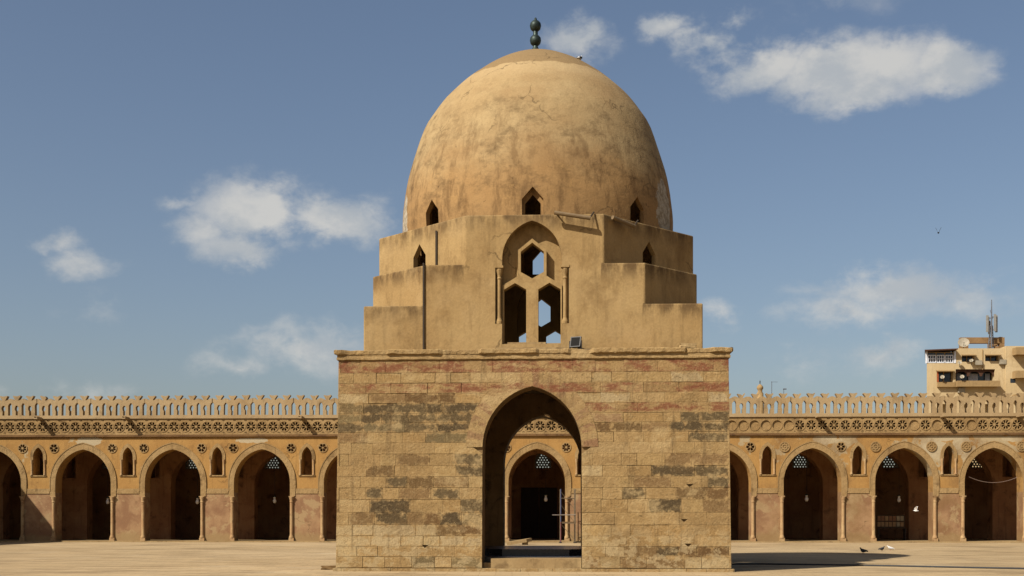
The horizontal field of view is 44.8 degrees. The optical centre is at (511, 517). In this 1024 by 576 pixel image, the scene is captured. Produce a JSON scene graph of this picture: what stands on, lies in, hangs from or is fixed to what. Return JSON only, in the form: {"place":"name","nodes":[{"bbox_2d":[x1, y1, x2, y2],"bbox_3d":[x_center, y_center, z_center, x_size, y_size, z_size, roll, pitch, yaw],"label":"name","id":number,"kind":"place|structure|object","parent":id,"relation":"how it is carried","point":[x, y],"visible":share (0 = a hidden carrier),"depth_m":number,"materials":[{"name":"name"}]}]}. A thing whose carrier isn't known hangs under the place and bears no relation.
{"place":"outdoors","nodes":[
{"label":"outdoors","id":0,"kind":"place"},
{"bbox_2d":[0,542,1023,575],"bbox_3d":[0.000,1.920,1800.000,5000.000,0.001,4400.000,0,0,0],"label":"ground","id":1,"kind":"structure","parent":0,"point":[164,558],"depth_m":57.11,"materials":[{"name":"beige stone"}]},
{"bbox_2d":[321,565,335,569],"bbox_3d":[-6.749,1.841,45.949,0.634,0.158,0.447,0,0,0],"label":"stone block","id":2,"kind":"object","parent":1,"relation":"on","point":[331,567],"depth_m":45.74,"materials":[{"name":"beige stone"}]},
{"bbox_2d":[0,392,1023,542],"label":"courtyard arcade","id":3,"kind":"object","parent":1,"relation":"on","point":[62,477],"visible":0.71,"depth_m":98.05,"materials":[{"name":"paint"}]},
{"bbox_2d":[185,459,196,468],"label":"lattice window","id":4,"kind":"structure","parent":3,"relation":"in","point":[187,463],"depth_m":111.48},
{"bbox_2d":[196,469,198,503],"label":"hanging lamp","id":5,"kind":"object","parent":3,"relation":"hanging from","point":[197,500],"visible":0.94,"depth_m":102.10,"materials":[{"name":"brown metal"}]},
{"bbox_2d":[265,456,279,468],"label":"lattice window","id":6,"kind":"structure","parent":3,"relation":"in","point":[277,458],"depth_m":111.21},
{"bbox_2d":[273,454,275,502],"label":"hanging lamp","id":7,"kind":"object","parent":3,"relation":"hanging from","point":[274,499],"visible":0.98,"depth_m":101.87,"materials":[{"name":"brown metal"}]},
{"bbox_2d":[521,488,556,537],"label":"door","id":8,"kind":"structure","parent":3,"relation":"in","point":[538,516],"depth_m":110.21,"materials":[{"name":"brown wood"}]},
{"bbox_2d":[535,454,550,467],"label":"lattice window","id":9,"kind":"structure","parent":3,"relation":"in","point":[539,455],"depth_m":110.37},
{"bbox_2d":[792,454,808,467],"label":"lattice window","id":10,"kind":"structure","parent":3,"relation":"in","point":[793,464],"depth_m":109.56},
{"bbox_2d":[805,450,807,501],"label":"hanging lamp","id":11,"kind":"object","parent":3,"relation":"hanging from","point":[806,497],"visible":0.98,"depth_m":100.37,"materials":[{"name":"brown metal"}]},
{"bbox_2d":[882,456,897,467],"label":"lattice window","id":12,"kind":"structure","parent":3,"relation":"in","point":[887,462],"depth_m":109.30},
{"bbox_2d":[876,515,906,539],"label":"display rack","id":13,"kind":"object","parent":3,"relation":"on","point":[890,521],"visible":0.94,"depth_m":100.81,"materials":[{"name":"brown wood"}]},
{"bbox_2d":[971,459,981,467],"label":"lattice window","id":14,"kind":"structure","parent":3,"relation":"in","point":[972,463],"depth_m":109.03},
{"bbox_2d":[333,18,733,571],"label":"domed pavilion","id":15,"kind":"structure","parent":1,"relation":"on","point":[450,385],"depth_m":44.98,"materials":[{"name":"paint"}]},
{"bbox_2d":[554,211,594,219],"bbox_3d":[2.251,-10.905,44.857,1.428,0.377,0.536,0,0,9],"label":"lamp batten","id":16,"kind":"object","parent":15,"relation":"attached to","point":[573,215],"visible":1,"depth_m":44.68,"materials":[{"name":"metal"}]},
{"bbox_2d":[569,336,581,348],"bbox_3d":[2.483,-6.278,44.640,0.910,0.496,0.299,0,0,25],"label":"flood lamp","id":17,"kind":"object","parent":15,"relation":"on","point":[575,342],"visible":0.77,"depth_m":44.65,"materials":[{"name":"metal"}]},
{"bbox_2d":[611,215,638,227],"bbox_3d":[4.103,-10.844,45.550,1.444,0.376,0.443,0,0,-39],"label":"lamp batten","id":18,"kind":"object","parent":15,"relation":"attached to","point":[620,220],"visible":1,"depth_m":45.30,"materials":[{"name":"metal"}]},
{"bbox_2d":[679,343,696,347],"bbox_3d":[6.267,-6.119,44.169,0.620,0.178,0.283,0,0,0],"label":"broken stone","id":19,"kind":"object","parent":15,"relation":"on","point":[689,345],"visible":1,"depth_m":44.05,"materials":[{"name":"stone"}]},
{"bbox_2d":[731,563,1023,568],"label":"hose","id":20,"kind":"object","parent":1,"relation":"on","point":[876,565],"visible":0.92,"depth_m":49.10,"materials":[{"name":"black rubber"}]},
{"bbox_2d":[0,0,1023,467],"label":"sky","id":21,"kind":"structure","parent":0,"point":[198,198],"materials":[{"name":"blue"}]},
{"bbox_2d":[507,538,531,544],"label":"stone slab","id":22,"kind":"object","parent":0,"point":[524,541],"depth_m":87.55,"materials":[{"name":"stone"}]},
{"bbox_2d":[559,489,576,542],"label":"scaffold tower","id":23,"kind":"structure","parent":0,"point":[574,514],"depth_m":94.23,"materials":[{"name":"metal"}]},
{"bbox_2d":[757,384,763,413],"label":"minaret","id":24,"kind":"object","parent":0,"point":[760,388],"visible":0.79,"depth_m":329.24,"materials":[{"name":"stone"}]},
{"bbox_2d":[925,337,1023,466],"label":"apartment block","id":25,"kind":"structure","parent":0,"point":[998,369],"depth_m":165.00,"materials":[{"name":"white paint"}]},
{"bbox_2d":[928,353,935,362],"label":"window","id":26,"kind":"structure","parent":25,"relation":"in","point":[931,356],"depth_m":165.04,"materials":[{"name":"white paint"}]},
{"bbox_2d":[937,353,944,362],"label":"window","id":27,"kind":"structure","parent":25,"relation":"in","point":[940,356],"depth_m":165.06,"materials":[{"name":"white paint"}]},
{"bbox_2d":[939,371,951,381],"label":"window","id":28,"kind":"structure","parent":25,"relation":"in","point":[948,374],"depth_m":165.60,"materials":[{"name":"black glass"}]},
{"bbox_2d":[945,353,952,362],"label":"window","id":29,"kind":"structure","parent":25,"relation":"in","point":[948,356],"depth_m":165.00,"materials":[{"name":"white paint"}]},
{"bbox_2d":[958,338,968,347],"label":"satellite dish","id":30,"kind":"object","parent":25,"relation":"on","point":[963,342],"visible":1,"depth_m":166.15,"materials":[{"name":"metal"}]},
{"bbox_2d":[962,356,972,361],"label":"window","id":31,"kind":"structure","parent":25,"relation":"in","point":[964,358],"depth_m":165.60,"materials":[{"name":"black glass"}]},
{"bbox_2d":[985,356,996,360],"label":"window","id":32,"kind":"structure","parent":25,"relation":"in","point":[987,358],"depth_m":165.60,"materials":[{"name":"black glass"}]},
{"bbox_2d":[986,300,997,347],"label":"telecom mast","id":33,"kind":"object","parent":25,"relation":"on","point":[989,328],"visible":0.94,"depth_m":167.14,"materials":[{"name":"metal"}]}
]}

